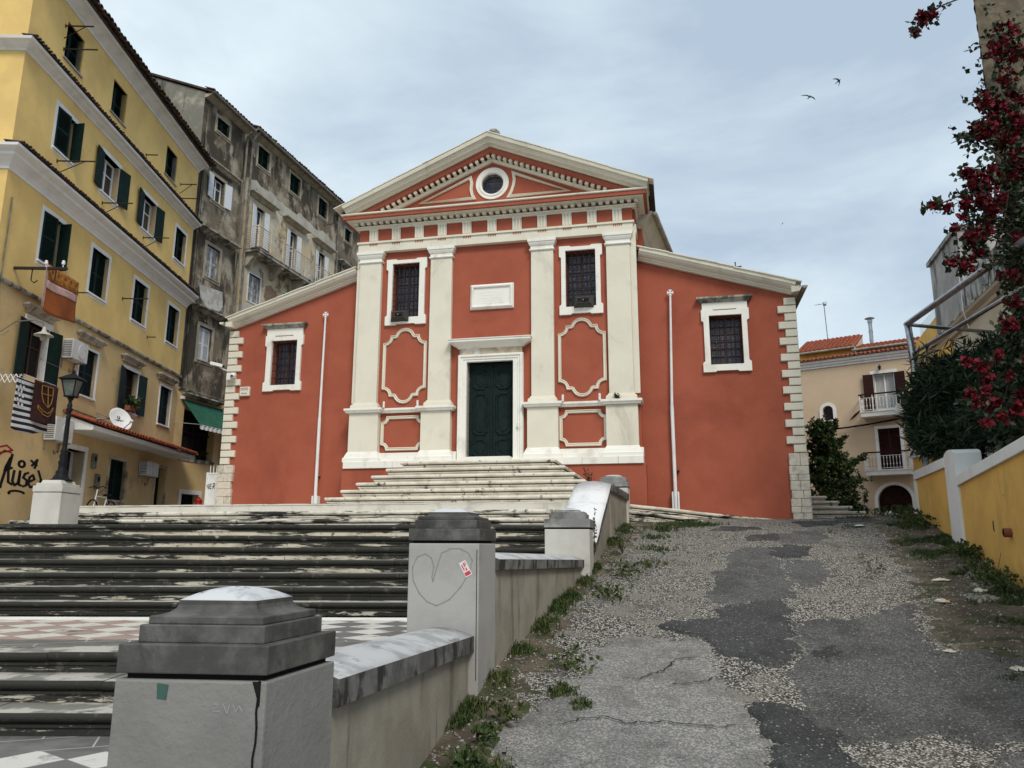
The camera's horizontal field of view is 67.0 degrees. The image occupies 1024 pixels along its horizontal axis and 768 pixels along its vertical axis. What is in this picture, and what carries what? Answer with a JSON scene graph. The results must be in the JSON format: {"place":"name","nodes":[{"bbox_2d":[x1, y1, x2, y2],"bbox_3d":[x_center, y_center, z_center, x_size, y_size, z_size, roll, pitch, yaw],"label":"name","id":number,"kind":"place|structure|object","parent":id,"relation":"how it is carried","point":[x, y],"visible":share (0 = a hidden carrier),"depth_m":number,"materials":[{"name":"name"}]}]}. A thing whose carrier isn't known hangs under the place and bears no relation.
{"place":"outdoors","nodes":[
{"label":"outdoors","id":0,"kind":"place"},
{"bbox_2d":[0,751,107,767],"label":"plaza floor","id":1,"kind":"structure","parent":0,"point":[44,759],"depth_m":6.01,"materials":[{"name":"grey tile"}]},
{"bbox_2d":[0,736,109,751],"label":"plaza floor","id":2,"kind":"structure","parent":0,"point":[58,743],"depth_m":6.51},
{"bbox_2d":[107,586,335,767],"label":"pier","id":3,"kind":"structure","parent":2,"relation":"on","point":[233,677],"depth_m":3.58,"materials":[{"name":"grey stone"}]},
{"bbox_2d":[79,502,567,512],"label":"terrace floor","id":4,"kind":"structure","parent":0,"point":[418,506],"depth_m":16.26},
{"bbox_2d":[324,459,587,503],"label":"door steps","id":5,"kind":"structure","parent":4,"relation":"on","point":[529,480],"depth_m":17.84,"materials":[{"name":"stone"}]},
{"bbox_2d":[0,515,1023,767],"bbox_3d":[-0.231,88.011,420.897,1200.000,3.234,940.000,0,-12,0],"label":"ground","id":6,"kind":"structure","parent":0,"point":[662,609],"depth_m":10.31,"materials":[{"name":"gravel"}]},
{"bbox_2d":[0,0,216,523],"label":"yellow building","id":7,"kind":"structure","parent":6,"relation":"on","point":[105,158],"depth_m":21.78,"materials":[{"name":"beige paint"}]},
{"bbox_2d":[0,374,55,385],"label":"drying rack","id":8,"kind":"object","parent":7,"relation":"attached to","point":[12,378],"visible":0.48,"depth_m":17.52,"materials":[{"name":"metal"}]},
{"bbox_2d":[11,377,46,433],"bbox_3d":[-11.020,0.572,17.815,0.118,1.208,1.372,0,-12,-2],"label":"banner","id":9,"kind":"object","parent":8,"relation":"hanging from","point":[21,421],"visible":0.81,"depth_m":17.48,"materials":[{"name":"white fabric"}]},
{"bbox_2d":[30,379,57,423],"bbox_3d":[-10.945,0.477,18.190,0.126,0.988,1.003,0,-12,-2],"label":"banner","id":10,"kind":"object","parent":8,"relation":"hanging from","point":[44,403],"visible":1,"depth_m":18.07,"materials":[{"name":"red fabric"}]},
{"bbox_2d":[13,313,62,386],"bbox_3d":[-11.874,-0.742,19.160,0.388,1.770,1.771,0,-12,-2],"label":"window","id":11,"kind":"structure","parent":7,"relation":"in","point":[28,348],"depth_m":19.48,"materials":[{"name":"green wood"}]},
{"bbox_2d":[13,260,67,282],"bbox_3d":[-11.140,-2.647,18.243,1.250,0.571,0.090,0,-12,-2],"label":"iron arm","id":12,"kind":"object","parent":7,"relation":"attached to","point":[39,268],"visible":1,"depth_m":18.24},
{"bbox_2d":[41,264,78,322],"bbox_3d":[-10.966,-2.139,18.838,0.118,1.201,1.481,0,-12,-2],"label":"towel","id":13,"kind":"object","parent":12,"relation":"hanging from","point":[59,296],"visible":0.97,"depth_m":18.75,"materials":[{"name":"brown fabric"}]},
{"bbox_2d":[35,204,71,270],"bbox_3d":[-11.803,-3.645,19.775,0.516,1.560,1.118,0,-12,-2],"label":"window","id":14,"kind":"structure","parent":7,"relation":"in","point":[49,221],"depth_m":19.75,"materials":[{"name":"green paint"}]},
{"bbox_2d":[43,416,73,453],"bbox_3d":[-11.677,1.343,19.895,0.326,0.911,0.854,0,-12,-2],"label":"air conditioner","id":15,"kind":"object","parent":7,"relation":"attached to","point":[55,432],"visible":0.73,"depth_m":19.68,"materials":[{"name":"plastic"}]},
{"bbox_2d":[50,99,84,167],"bbox_3d":[-11.795,-6.573,20.383,0.516,1.399,1.122,0,-12,-2],"label":"window","id":16,"kind":"structure","parent":7,"relation":"in","point":[62,129],"depth_m":20.36,"materials":[{"name":"green paint"}]},
{"bbox_2d":[62,24,83,78],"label":"window","id":17,"kind":"structure","parent":7,"relation":"in","point":[70,56],"depth_m":21.00,"materials":[{"name":"black glass"}]},
{"bbox_2d":[61,338,88,372],"bbox_3d":[-11.680,-0.719,20.632,0.326,0.831,0.784,0,-12,-2],"label":"air conditioner","id":18,"kind":"object","parent":7,"relation":"attached to","point":[75,351],"visible":0.97,"depth_m":20.46,"materials":[{"name":"plastic"}]},
{"bbox_2d":[67,444,88,505],"bbox_3d":[-12.074,2.837,20.866,0.430,2.400,1.190,0,-12,-2],"label":"doorway","id":19,"kind":"structure","parent":7,"relation":"in","point":[72,446],"depth_m":21.43,"materials":[{"name":"black"}]},
{"bbox_2d":[76,348,99,401],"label":"window","id":20,"kind":"structure","parent":7,"relation":"in","point":[85,371],"depth_m":21.91,"materials":[{"name":"black"}]},
{"bbox_2d":[85,242,111,305],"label":"window","id":21,"kind":"structure","parent":7,"relation":"in","point":[94,286],"depth_m":22.31,"materials":[{"name":"green"}]},
{"bbox_2d":[94,145,130,209],"bbox_3d":[-11.927,-6.062,22.819,0.403,1.413,1.909,0,-12,-2],"label":"window","id":22,"kind":"structure","parent":7,"relation":"in","point":[103,178],"depth_m":23.12,"materials":[{"name":"green paint"}]},
{"bbox_2d":[95,408,132,428],"bbox_3d":[-11.439,1.009,22.426,1.051,0.667,0.623,2,-12,-8],"label":"satellite dish","id":23,"kind":"object","parent":7,"relation":"attached to","point":[119,417],"visible":0.97,"depth_m":22.48,"materials":[{"name":"white paint"}]},
{"bbox_2d":[104,454,128,504],"bbox_3d":[-12.063,2.910,23.391,0.320,1.430,1.280,0,-12,-2],"label":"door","id":24,"kind":"structure","parent":7,"relation":"in","point":[113,479],"depth_m":23.52,"materials":[{"name":"black paint"}]},
{"bbox_2d":[110,80,125,128],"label":"window","id":25,"kind":"structure","parent":7,"relation":"in","point":[117,99],"depth_m":23.54,"materials":[{"name":"black glass"}]},
{"bbox_2d":[117,364,147,417],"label":"window","id":26,"kind":"structure","parent":7,"relation":"in","point":[126,378],"depth_m":24.57,"materials":[{"name":"green wood"}]},
{"bbox_2d":[123,395,144,412],"bbox_3d":[-11.828,0.579,24.101,0.646,0.606,1.235,0,-12,-2],"label":"potted plant","id":27,"kind":"object","parent":7,"relation":"on","point":[132,405],"visible":1,"depth_m":23.96,"materials":[{"name":"green plant"}]},
{"bbox_2d":[129,274,149,331],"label":"window","id":28,"kind":"structure","parent":7,"relation":"in","point":[138,291],"depth_m":24.93,"materials":[{"name":"black"}]},
{"bbox_2d":[138,461,158,485],"bbox_3d":[-11.844,2.928,25.180,0.326,0.770,0.854,0,-12,-2],"label":"air conditioner","id":29,"kind":"object","parent":7,"relation":"attached to","point":[148,469],"visible":1,"depth_m":24.93,"materials":[{"name":"plastic"}]},
{"bbox_2d":[136,187,164,242],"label":"window","id":30,"kind":"structure","parent":7,"relation":"in","point":[144,210],"depth_m":25.75,"materials":[{"name":"white paint"}]},
{"bbox_2d":[151,464,167,504],"bbox_3d":[-12.173,3.971,26.343,0.285,2.420,1.020,0,-12,-2],"label":"doorway","id":31,"kind":"structure","parent":7,"relation":"in","point":[155,483],"depth_m":26.73,"materials":[{"name":"yellow paint"}]},
{"bbox_2d":[156,383,172,428],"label":"window","id":32,"kind":"structure","parent":7,"relation":"in","point":[162,410],"depth_m":26.95,"materials":[{"name":"black"}]},
{"bbox_2d":[164,147,176,186],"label":"window","id":33,"kind":"structure","parent":7,"relation":"in","point":[169,170],"depth_m":27.45,"materials":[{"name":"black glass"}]},
{"bbox_2d":[164,300,180,350],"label":"window","id":34,"kind":"structure","parent":7,"relation":"in","point":[171,314],"depth_m":27.53,"materials":[{"name":"black"}]},
{"bbox_2d":[172,223,187,269],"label":"window","id":35,"kind":"structure","parent":7,"relation":"in","point":[178,238],"depth_m":28.11,"materials":[{"name":"black"}]},
{"bbox_2d":[0,646,339,736],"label":"stone stairs","id":36,"kind":"structure","parent":6,"relation":"on","point":[57,691],"depth_m":7.21,"materials":[{"name":"stone"}]},
{"bbox_2d":[0,639,371,646],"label":"landing floor","id":37,"kind":"structure","parent":6,"relation":"on","point":[55,642],"depth_m":8.37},
{"bbox_2d":[0,620,148,639],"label":"landing floor","id":38,"kind":"structure","parent":37,"relation":"on","point":[80,629],"depth_m":9.62,"materials":[{"name":"multicoloured tile"}]},
{"bbox_2d":[0,617,406,620],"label":"landing floor","id":39,"kind":"structure","parent":37,"relation":"on","point":[147,618],"depth_m":11.04,"materials":[{"name":"white stone"}]},
{"bbox_2d":[321,621,406,639],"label":"landing floor","id":40,"kind":"structure","parent":37,"relation":"on","point":[359,630],"depth_m":9.72,"materials":[{"name":"multicoloured tile"}]},
{"bbox_2d":[151,73,256,504],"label":"old house","id":41,"kind":"structure","parent":6,"relation":"on","point":[219,124],"depth_m":30.23,"materials":[{"name":"grey paint"}]},
{"bbox_2d":[178,489,201,504],"bbox_3d":[-11.924,4.729,28.206,0.330,1.700,1.280,-3,-12,14],"label":"cellar door","id":42,"kind":"structure","parent":41,"relation":"in","point":[183,499],"depth_m":28.39,"materials":[{"name":"black"}]},
{"bbox_2d":[178,410,213,465],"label":"shop window","id":43,"kind":"structure","parent":41,"relation":"in","point":[194,438],"depth_m":29.07,"materials":[{"name":"black"}]},
{"bbox_2d":[174,396,224,433],"bbox_3d":[-11.340,1.243,28.947,0.856,1.230,2.803,-3,-12,14],"label":"awning","id":44,"kind":"object","parent":41,"relation":"attached to","point":[209,418],"visible":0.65,"depth_m":28.73,"materials":[{"name":"fabric"}]},
{"bbox_2d":[194,321,214,366],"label":"window","id":45,"kind":"structure","parent":41,"relation":"in","point":[203,337],"depth_m":29.65,"materials":[{"name":"stone"}]},
{"bbox_2d":[202,239,222,286],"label":"window","id":46,"kind":"structure","parent":41,"relation":"in","point":[210,263],"depth_m":30.37,"materials":[{"name":"glass"}]},
{"bbox_2d":[208,171,232,211],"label":"window","id":47,"kind":"structure","parent":41,"relation":"in","point":[214,187],"depth_m":31.15,"materials":[{"name":"wood"}]},
{"bbox_2d":[215,112,231,143],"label":"window","id":48,"kind":"structure","parent":41,"relation":"in","point":[221,129],"depth_m":31.44,"materials":[{"name":"stone"}]},
{"bbox_2d":[0,524,546,615],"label":"stone stairs","id":49,"kind":"structure","parent":6,"relation":"on","point":[159,569],"depth_m":12.77,"materials":[{"name":"stone"}]},
{"bbox_2d":[29,480,82,523],"bbox_3d":[-8.606,2.268,14.605,0.550,0.870,0.690,0,-12,0],"label":"lamp pedestal","id":50,"kind":"object","parent":49,"relation":"on","point":[55,501],"visible":0.85,"depth_m":14.32,"materials":[{"name":"beige stone"}]},
{"bbox_2d":[49,369,87,481],"bbox_3d":[-8.582,0.784,14.931,0.400,2.190,0.400,0,-12,0],"label":"street lamp","id":51,"kind":"object","parent":50,"relation":"on","point":[73,382],"visible":0.98,"depth_m":14.94,"materials":[{"name":"metal"}]},
{"bbox_2d":[224,124,344,399],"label":"apartment building","id":52,"kind":"structure","parent":6,"relation":"on","point":[291,202],"depth_m":35.05,"materials":[{"name":"grey paint"}]},
{"bbox_2d":[246,271,261,304],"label":"window","id":53,"kind":"structure","parent":52,"relation":"in","point":[252,284],"depth_m":33.09,"materials":[{"name":"black"}]},
{"bbox_2d":[250,203,269,250],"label":"window","id":54,"kind":"structure","parent":52,"relation":"in","point":[256,217],"depth_m":33.86,"materials":[{"name":"wood"}]},
{"bbox_2d":[256,141,271,176],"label":"window","id":55,"kind":"structure","parent":52,"relation":"in","point":[262,161],"depth_m":34.33,"materials":[{"name":"stone"}]},
{"bbox_2d":[285,229,301,272],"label":"window","id":56,"kind":"structure","parent":52,"relation":"in","point":[291,240],"depth_m":36.46,"materials":[{"name":"wood"}]},
{"bbox_2d":[288,168,301,201],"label":"window","id":57,"kind":"structure","parent":52,"relation":"in","point":[293,182],"depth_m":36.79,"materials":[{"name":"stone"}]},
{"bbox_2d":[316,250,328,279],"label":"window","id":58,"kind":"structure","parent":52,"relation":"in","point":[319,256],"depth_m":38.98,"materials":[{"name":"wood"}]},
{"bbox_2d":[317,194,328,223],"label":"window","id":59,"kind":"structure","parent":52,"relation":"in","point":[321,208],"depth_m":39.29,"materials":[{"name":"stone"}]},
{"bbox_2d":[9,501,567,524],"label":"stone stairs","id":60,"kind":"structure","parent":6,"relation":"on","point":[495,517],"depth_m":15.95,"materials":[{"name":"stone"}]},
{"bbox_2d":[334,213,359,273],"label":"old house","id":61,"kind":"structure","parent":6,"relation":"on","point":[349,238],"depth_m":41.51,"materials":[{"name":"grey paint"}]},
{"bbox_2d":[326,627,473,767],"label":"parapet wall","id":62,"kind":"structure","parent":6,"relation":"on","point":[396,699],"depth_m":5.28,"materials":[{"name":"stone"}]},
{"bbox_2d":[407,508,495,694],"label":"pier","id":63,"kind":"structure","parent":6,"relation":"on","point":[451,577],"depth_m":7.48,"materials":[{"name":"stone"}]},
{"bbox_2d":[215,128,812,518],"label":"church","id":64,"kind":"structure","parent":6,"relation":"on","point":[485,258],"depth_m":20.57,"materials":[{"name":"red paint"}]},
{"bbox_2d":[204,467,218,504],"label":"metal gate","id":65,"kind":"structure","parent":64,"relation":"attached to","point":[210,488],"depth_m":22.15,"materials":[{"name":"metal"}]},
{"bbox_2d":[262,321,308,391],"bbox_3d":[-6.532,-0.756,22.276,1.380,1.980,0.450,-2,-12,12],"label":"window","id":66,"kind":"structure","parent":64,"relation":"in","point":[289,355],"depth_m":22.29,"materials":[{"name":"white stone"}]},
{"bbox_2d":[311,312,328,503],"bbox_3d":[-5.334,0.819,21.551,0.185,5.865,0.180,-2,-12,12],"label":"flagpole","id":67,"kind":"object","parent":64,"relation":"attached to","point":[315,499],"visible":0.82,"depth_m":21.38,"materials":[{"name":"metal"}]},
{"bbox_2d":[385,257,427,325],"bbox_3d":[-2.905,-2.540,21.592,1.180,1.910,0.345,-2,-12,12],"label":"window","id":68,"kind":"structure","parent":64,"relation":"in","point":[410,281],"depth_m":21.59,"materials":[{"name":"white stone"}]},
{"bbox_2d":[476,168,508,198],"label":"round window","id":69,"kind":"structure","parent":64,"relation":"in","point":[492,183],"depth_m":21.64,"materials":[{"name":"white stone"}]},
{"bbox_2d":[559,243,603,315],"bbox_3d":[1.851,-2.737,20.585,1.150,1.910,0.345,-2,-12,12],"label":"window","id":70,"kind":"structure","parent":64,"relation":"in","point":[583,270],"depth_m":20.61,"materials":[{"name":"glass"}]},
{"bbox_2d":[667,289,679,508],"bbox_3d":[4.072,0.428,19.561,0.240,5.865,0.180,-2,-12,12],"label":"flagpole","id":71,"kind":"object","parent":64,"relation":"attached to","point":[675,500],"visible":0.91,"depth_m":19.35,"materials":[{"name":"metal"}]},
{"bbox_2d":[696,294,751,372],"bbox_3d":[5.452,-1.260,19.741,1.380,1.970,0.450,-2,-12,12],"label":"window","id":72,"kind":"structure","parent":64,"relation":"in","point":[724,350],"depth_m":19.77,"materials":[{"name":"white stone"}]},
{"bbox_2d":[495,553,583,667],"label":"parapet wall","id":73,"kind":"structure","parent":6,"relation":"on","point":[528,587],"depth_m":9.02,"materials":[{"name":"stone"}]},
{"bbox_2d":[420,522,662,767],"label":"earth verge","id":74,"kind":"structure","parent":6,"relation":"on","point":[465,734],"depth_m":7.60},
{"bbox_2d":[445,519,729,767],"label":"grass","id":75,"kind":"structure","parent":74,"relation":"on","point":[568,596],"depth_m":8.51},
{"bbox_2d":[442,503,1022,767],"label":"weeds","id":76,"kind":"object","parent":74,"relation":"on","point":[987,573],"visible":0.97,"depth_m":10.58,"materials":[{"name":"green plant"}]},
{"bbox_2d":[544,508,593,576],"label":"pier","id":77,"kind":"structure","parent":6,"relation":"on","point":[568,531],"depth_m":11.87,"materials":[{"name":"beige stone"}]},
{"bbox_2d":[566,481,610,562],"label":"parapet wall","id":78,"kind":"structure","parent":6,"relation":"on","point":[588,497],"depth_m":14.19,"materials":[{"name":"concrete"}]},
{"bbox_2d":[600,475,629,522],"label":"pier","id":79,"kind":"structure","parent":6,"relation":"on","point":[620,482],"depth_m":17.45,"materials":[{"name":"beige stone"}]},
{"bbox_2d":[605,482,628,536],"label":"parapet wall","id":80,"kind":"structure","parent":6,"relation":"on","point":[619,497],"depth_m":15.90,"materials":[{"name":"concrete"}]},
{"bbox_2d":[475,634,776,767],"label":"asphalt patch","id":81,"kind":"object","parent":6,"relation":"on","point":[604,741],"visible":0.91,"depth_m":6.57,"materials":[{"name":"asphalt"}]},
{"bbox_2d":[629,504,767,521],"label":"stone stairs","id":82,"kind":"structure","parent":6,"relation":"on","point":[640,513],"depth_m":17.81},
{"bbox_2d":[423,516,1023,767],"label":"loose gravel","id":83,"kind":"structure","parent":6,"relation":"on","point":[564,619],"depth_m":10.51,"materials":[{"name":"gravel"}]},
{"bbox_2d":[657,599,803,667],"bbox_3d":[3.083,2.971,9.292,2.380,0.596,1.761,8,-14,-34],"label":"asphalt patch","id":84,"kind":"object","parent":6,"relation":"on","point":[758,632],"visible":0.94,"depth_m":9.10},
{"bbox_2d":[700,546,803,604],"bbox_3d":[3.888,2.972,12.203,1.425,0.824,4.303,-4,-13,20],"label":"asphalt patch","id":85,"kind":"object","parent":6,"relation":"on","point":[763,580],"visible":0.98,"depth_m":11.59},
{"bbox_2d":[743,533,779,541],"bbox_3d":[4.912,3.008,15.010,1.080,0.226,0.771,0,-12,0],"label":"asphalt patch","id":86,"kind":"object","parent":6,"relation":"on","point":[766,537],"visible":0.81,"depth_m":14.90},
{"bbox_2d":[767,544,813,558],"bbox_3d":[4.933,3.001,13.771,0.860,0.302,1.318,-7,-14,30],"label":"asphalt patch","id":87,"kind":"object","parent":6,"relation":"on","point":[787,551],"visible":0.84,"depth_m":13.62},
{"bbox_2d":[776,530,832,544],"bbox_3d":[5.718,3.023,15.108,1.013,0.363,2.038,-10,-15,40],"label":"asphalt patch","id":88,"kind":"object","parent":6,"relation":"on","point":[816,537],"visible":0.93,"depth_m":14.96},
{"bbox_2d":[747,702,862,767],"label":"asphalt patch","id":89,"kind":"object","parent":6,"relation":"on","point":[802,742],"visible":0.93,"depth_m":6.17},
{"bbox_2d":[782,559,837,587],"bbox_3d":[4.692,2.984,12.133,0.879,0.432,1.971,-4,-12,18],"label":"asphalt patch","id":90,"kind":"object","parent":6,"relation":"on","point":[809,574],"visible":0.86,"depth_m":12.10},
{"bbox_2d":[791,521,841,526],"bbox_3d":[6.731,3.127,17.123,1.580,0.238,0.876,4,-12,-19],"label":"asphalt patch","id":91,"kind":"object","parent":6,"relation":"on","point":[812,523],"visible":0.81,"depth_m":16.97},
{"bbox_2d":[812,645,843,661],"bbox_3d":[3.445,2.953,8.364,0.408,0.196,0.699,-8,-14,33],"label":"asphalt patch","id":92,"kind":"object","parent":6,"relation":"on","point":[827,653],"visible":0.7,"depth_m":8.35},
{"bbox_2d":[811,496,865,517],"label":"stone stairs","id":93,"kind":"structure","parent":6,"relation":"on","point":[821,507],"depth_m":21.32,"materials":[{"name":"stone"}]},
{"bbox_2d":[805,414,873,514],"bbox_3d":[9.971,2.711,24.534,2.504,3.547,2.544,-7,-14,32],"label":"conical tree","id":94,"kind":"object","parent":6,"relation":"on","point":[825,444],"visible":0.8,"depth_m":24.14,"materials":[{"name":"green plant"}]},
{"bbox_2d":[799,317,919,515],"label":"beige house","id":95,"kind":"structure","parent":6,"relation":"on","point":[844,379],"depth_m":37.23,"materials":[{"name":"paint"}]},
{"bbox_2d":[819,403,836,421],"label":"arched window","id":96,"kind":"structure","parent":95,"relation":"in","point":[830,412],"depth_m":38.35,"materials":[{"name":"white paint"}]},
{"bbox_2d":[862,369,905,410],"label":"window","id":97,"kind":"structure","parent":95,"relation":"in","point":[884,382],"depth_m":37.06,"materials":[{"name":"white paint"}]},
{"bbox_2d":[874,424,906,469],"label":"window","id":98,"kind":"structure","parent":95,"relation":"in","point":[888,440],"depth_m":36.41,"materials":[{"name":"white paint"}]},
{"bbox_2d":[875,482,916,513],"bbox_3d":[17.835,5.649,35.898,1.740,2.198,0.390,-8,-14,35],"label":"arched doorway","id":99,"kind":"structure","parent":95,"relation":"in","point":[902,494],"depth_m":36.10,"materials":[{"name":"brown concrete"}]},
{"bbox_2d":[777,602,1023,749],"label":"asphalt patch","id":100,"kind":"object","parent":6,"relation":"on","point":[880,680],"visible":0.93,"depth_m":7.42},
{"bbox_2d":[863,515,1023,657],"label":"earth verge","id":101,"kind":"structure","parent":6,"relation":"on","point":[965,627],"depth_m":9.99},
{"bbox_2d":[821,514,1023,680],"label":"grass","id":102,"kind":"structure","parent":101,"relation":"on","point":[942,539],"depth_m":13.19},
{"bbox_2d":[960,592,1001,602],"bbox_3d":[6.293,2.869,10.361,0.360,0.135,0.401,2,-12,-8],"label":"flat stone","id":103,"kind":"object","parent":101,"relation":"on","point":[971,596],"visible":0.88,"depth_m":10.33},
{"bbox_2d":[916,222,1011,445],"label":"terrace building","id":104,"kind":"structure","parent":6,"relation":"on","point":[971,299],"depth_m":28.66,"materials":[{"name":"beige paint"}]},
{"bbox_2d":[913,436,1023,587],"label":"garden wall","id":105,"kind":"structure","parent":6,"relation":"on","point":[971,496],"depth_m":12.44,"materials":[{"name":"yellow paint"}]},
{"bbox_2d":[903,237,1023,466],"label":"pipe frame","id":106,"kind":"object","parent":105,"relation":"on","point":[909,324],"visible":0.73,"depth_m":16.02,"materials":[{"name":"metal"}]},
{"bbox_2d":[973,0,1023,351],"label":"rough wall","id":107,"kind":"structure","parent":6,"relation":"on","point":[999,8],"depth_m":14.68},
{"bbox_2d":[905,0,1023,452],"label":"bougainvillea","id":108,"kind":"object","parent":107,"relation":"attached to","point":[1010,126],"visible":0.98,"depth_m":13.18,"materials":[{"name":"red plant"}]},
{"bbox_2d":[993,751,1023,767],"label":"asphalt patch","id":109,"kind":"object","parent":6,"relation":"on","point":[1013,761],"visible":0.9,"depth_m":5.85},
{"bbox_2d":[100,0,1002,348],"label":"sky","id":110,"kind":"structure","parent":0,"point":[702,99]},
{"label":"garden bed","id":111,"kind":"structure","parent":0,"visible":0},
{"bbox_2d":[891,322,1023,462],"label":"oleander","id":112,"kind":"object","parent":111,"relation":"on","point":[937,423],"visible":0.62,"depth_m":15.46,"materials":[{"name":"green plant"}]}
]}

